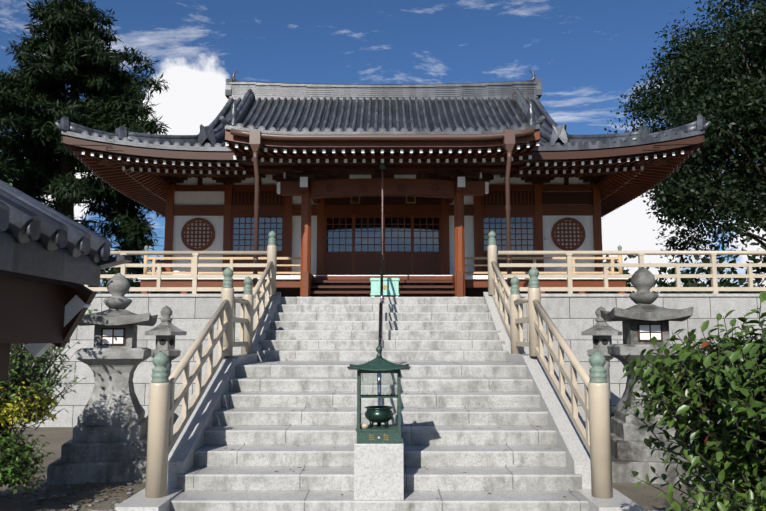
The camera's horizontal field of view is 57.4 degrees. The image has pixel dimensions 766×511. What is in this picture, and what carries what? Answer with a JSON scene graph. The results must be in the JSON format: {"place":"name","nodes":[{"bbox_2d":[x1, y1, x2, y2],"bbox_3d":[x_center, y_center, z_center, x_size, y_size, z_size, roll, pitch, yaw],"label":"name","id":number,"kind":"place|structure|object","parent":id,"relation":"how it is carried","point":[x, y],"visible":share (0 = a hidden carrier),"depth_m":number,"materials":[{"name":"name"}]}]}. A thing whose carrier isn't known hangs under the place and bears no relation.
{"place":"outdoors","nodes":[
{"label":"outdoors","id":0,"kind":"place"},
{"bbox_2d":[5,175,98,313],"bbox_3d":[-4.396,0.890,8.250,1.714,3.612,1.786,-5,-9,38],"label":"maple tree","id":1,"kind":"object","parent":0,"point":[89,312],"depth_m":8.44,"materials":[{"name":"green plant"}]},
{"bbox_2d":[140,249,163,293],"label":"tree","id":2,"kind":"object","parent":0,"point":[156,292],"visible":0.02,"depth_m":48.05,"materials":[{"name":"green plant"}]},
{"bbox_2d":[0,428,764,510],"bbox_3d":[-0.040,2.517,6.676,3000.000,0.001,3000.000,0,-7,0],"label":"ground","id":3,"kind":"structure","parent":0,"point":[644,495],"depth_m":7.87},
{"bbox_2d":[0,423,54,493],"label":"green shrub","id":4,"kind":"object","parent":3,"relation":"on","point":[13,454],"visible":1,"depth_m":6.71,"materials":[{"name":"green plant"}]},
{"bbox_2d":[0,375,68,436],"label":"yellow shrub","id":5,"kind":"object","parent":3,"relation":"on","point":[12,409],"visible":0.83,"depth_m":6.93,"materials":[{"name":"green plant"}]},
{"bbox_2d":[0,340,85,444],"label":"twiggy shrub","id":6,"kind":"object","parent":3,"relation":"on","point":[34,375],"visible":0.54,"depth_m":7.04,"materials":[{"name":"green plant"}]},
{"bbox_2d":[0,180,132,381],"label":"side building roof","id":7,"kind":"structure","parent":3,"relation":"on","point":[52,261],"depth_m":2.23,"materials":[{"name":"tile"}]},
{"bbox_2d":[0,0,170,250],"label":"cedar tree","id":8,"kind":"object","parent":3,"relation":"on","point":[36,102],"visible":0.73,"depth_m":40.19,"materials":[{"name":"green plant"}]},
{"bbox_2d":[82,230,118,293],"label":"tree","id":9,"kind":"object","parent":3,"relation":"on","point":[105,269],"depth_m":46.57,"materials":[{"name":"green plant"}]},
{"bbox_2d":[47,273,157,484],"bbox_3d":[-3.483,1.504,9.072,1.215,2.572,1.215,1,-7,-12],"label":"stone lantern","id":10,"kind":"object","parent":3,"relation":"on","point":[107,443],"visible":0.98,"depth_m":8.69,"materials":[{"name":"grey stone"}]},
{"bbox_2d":[92,196,159,293],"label":"tree","id":11,"kind":"object","parent":3,"relation":"on","point":[135,230],"visible":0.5,"depth_m":41.33,"materials":[{"name":"green plant"}]},
{"bbox_2d":[0,378,571,510],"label":"ground litter","id":12,"kind":"object","parent":3,"relation":"on","point":[76,507],"visible":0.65,"depth_m":7.57,"materials":[{"name":"brown plant"}]},
{"bbox_2d":[114,292,642,510],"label":"stair stringers","id":13,"kind":"object","parent":3,"relation":"on","point":[190,441],"visible":0.33,"depth_m":8.01,"materials":[{"name":"grey stone"}]},
{"bbox_2d":[145,231,612,498],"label":"stair railings","id":14,"kind":"object","parent":13,"relation":"on","point":[163,435],"visible":1,"depth_m":8.26,"materials":[{"name":"beige wood"}]},
{"bbox_2d":[88,510,669,510],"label":"paving apron","id":15,"kind":"object","parent":3,"relation":"on","point":[643,510],"visible":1,"depth_m":6.96,"materials":[{"name":"stone"}]},
{"bbox_2d":[170,297,587,510],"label":"stairs","id":16,"kind":"structure","parent":3,"relation":"on","point":[450,352],"depth_m":8.36,"materials":[{"name":"stone"}]},
{"bbox_2d":[354,438,403,499],"bbox_3d":[-0.040,2.112,6.946,0.480,0.530,0.418,0,-7,0],"label":"lantern pedestal","id":17,"kind":"object","parent":16,"relation":"on","point":[378,471],"visible":0.98,"depth_m":6.74,"materials":[{"name":"stone"}]},
{"bbox_2d":[347,345,410,443],"bbox_3d":[-0.040,1.375,7.032,0.620,0.955,0.620,0,-7,0],"label":"incense burner","id":18,"kind":"object","parent":17,"relation":"on","point":[378,390],"visible":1,"depth_m":6.87,"materials":[{"name":"green metal"}]},
{"bbox_2d":[378,254,382,424],"bbox_3d":[-0.027,1.050,10.754,0.048,2.878,6.336,0,-7,0],"label":"handrail","id":19,"kind":"object","parent":16,"relation":"on","point":[380,336],"visible":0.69,"depth_m":10.73,"materials":[{"name":"silver metal"}]},
{"bbox_2d":[6,297,765,427],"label":"terrace wall","id":20,"kind":"structure","parent":3,"relation":"on","point":[572,318],"depth_m":13.68,"materials":[{"name":"stone"}]},
{"bbox_2d":[138,245,627,296],"bbox_3d":[-0.004,0.523,17.634,12.280,1.584,2.700,0,-7,0],"label":"veranda","id":21,"kind":"object","parent":20,"relation":"on","point":[360,285],"visible":0.4,"depth_m":17.54,"materials":[{"name":"brown wood"}]},
{"bbox_2d":[95,294,759,296],"bbox_3d":[-0.016,0.804,13.948,80.000,0.058,0.430,0,-7,0],"label":"terrace coping","id":22,"kind":"object","parent":20,"relation":"on","point":[522,295],"depth_m":13.72,"materials":[{"name":"stone"}]},
{"bbox_2d":[84,251,765,293],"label":"deck railing","id":23,"kind":"object","parent":22,"relation":"on","point":[713,265],"visible":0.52,"depth_m":13.95,"materials":[{"name":"beige paint"}]},
{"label":"platform paving","id":24,"kind":"structure","parent":20,"relation":"on","visible":0},
{"bbox_2d":[258,166,505,296],"bbox_3d":[-0.004,-0.507,17.544,6.100,3.228,3.120,0,-7,0],"label":"porch frame","id":25,"kind":"object","parent":24,"relation":"on","point":[307,187],"visible":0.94,"depth_m":16.63,"materials":[{"name":"brown wood"}]},
{"bbox_2d":[230,128,534,286],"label":"porch gutter downpipes","id":26,"kind":"object","parent":24,"relation":"on","point":[256,137],"visible":1,"depth_m":14.49,"materials":[{"name":"brown"}]},
{"bbox_2d":[163,166,602,274],"bbox_3d":[0.018,-0.020,24.022,12.600,3.758,10.140,0,-7,0],"label":"timber frame","id":27,"kind":"object","parent":24,"relation":"on","point":[526,201],"visible":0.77,"depth_m":19.10,"materials":[{"name":"brown wood"}]},
{"bbox_2d":[61,129,704,216],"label":"eave rafters","id":28,"kind":"object","parent":27,"relation":"on","point":[621,181],"visible":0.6,"depth_m":15.96,"materials":[{"name":"brown wood"}]},
{"bbox_2d":[378,158,386,258],"bbox_3d":[-0.011,-1.078,15.558,0.200,2.380,0.200,0,-7,0],"label":"bell rope","id":29,"kind":"object","parent":28,"relation":"hanging from","point":[382,166],"visible":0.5,"depth_m":15.59,"materials":[{"name":"brown fabric"}]},
{"bbox_2d":[55,70,710,161],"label":"temple roof","id":30,"kind":"structure","parent":28,"relation":"on","point":[444,108],"depth_m":22.62,"materials":[{"name":"tile"}]},
{"bbox_2d":[184,217,581,251],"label":"lattice windows","id":31,"kind":"structure","parent":27,"relation":"in","point":[367,231],"depth_m":19.07,"materials":[{"name":"brown wood"}]},
{"bbox_2d":[370,278,399,296],"bbox_3d":[0.035,0.675,14.351,0.600,0.405,0.440,0,-7,0],"label":"offering box","id":32,"kind":"object","parent":24,"relation":"on","point":[390,286],"visible":0.85,"depth_m":14.15,"materials":[{"name":"teal metal"}]},
{"bbox_2d":[604,255,648,293],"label":"tree","id":33,"kind":"object","parent":3,"relation":"on","point":[628,281],"depth_m":47.47,"materials":[{"name":"green plant"}]},
{"bbox_2d":[600,267,718,484],"bbox_3d":[3.417,1.462,9.053,1.252,2.651,1.252,-1,-7,7],"label":"stone lantern","id":34,"kind":"object","parent":3,"relation":"on","point":[644,320],"visible":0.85,"depth_m":8.70,"materials":[{"name":"grey stone"}]},
{"bbox_2d":[604,0,765,226],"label":"broadleaf tree","id":35,"kind":"object","parent":3,"relation":"on","point":[686,34],"visible":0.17,"depth_m":25.43,"materials":[{"name":"green plant"}]},
{"bbox_2d":[622,0,765,262],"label":"broadleaf tree","id":36,"kind":"object","parent":3,"relation":"on","point":[698,195],"visible":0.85,"depth_m":19.34,"materials":[{"name":"green plant"}]},
{"bbox_2d":[623,291,765,510],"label":"camellia bush","id":37,"kind":"object","parent":3,"relation":"on","point":[736,461],"visible":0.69,"depth_m":4.27,"materials":[{"name":"green plant"}]},
{"bbox_2d":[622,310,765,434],"bbox_3d":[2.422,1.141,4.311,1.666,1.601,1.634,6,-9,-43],"label":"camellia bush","id":38,"kind":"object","parent":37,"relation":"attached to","point":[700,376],"visible":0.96,"depth_m":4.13,"materials":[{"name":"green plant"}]},
{"bbox_2d":[652,245,765,293],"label":"shrub","id":39,"kind":"object","parent":3,"relation":"on","point":[693,282],"visible":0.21,"depth_m":44.63,"materials":[{"name":"green plant"}]},
{"bbox_2d":[0,0,765,293],"label":"sky","id":40,"kind":"structure","parent":0,"point":[585,54],"materials":[{"name":"blue"}]},
{"bbox_2d":[172,175,594,274],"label":"wall panels","id":41,"kind":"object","parent":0,"point":[208,198],"depth_m":19.14,"materials":[{"name":"white paint"}]},
{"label":"small lantern plinths","id":42,"kind":"object","parent":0,"visible":0},
{"bbox_2d":[145,306,186,424],"bbox_3d":[-3.564,1.791,11.405,0.690,1.950,0.598,0,-7,0],"label":"stone lantern","id":43,"kind":"object","parent":42,"relation":"on","point":[165,331],"visible":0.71,"depth_m":11.32,"materials":[{"name":"grey stone"}]},
{"bbox_2d":[581,306,621,425],"bbox_3d":[3.676,1.823,11.678,0.690,1.950,0.598,0,-7,0],"label":"stone lantern","id":44,"kind":"object","parent":42,"relation":"on","point":[601,331],"visible":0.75,"depth_m":11.59,"materials":[{"name":"grey stone"}]}
]}

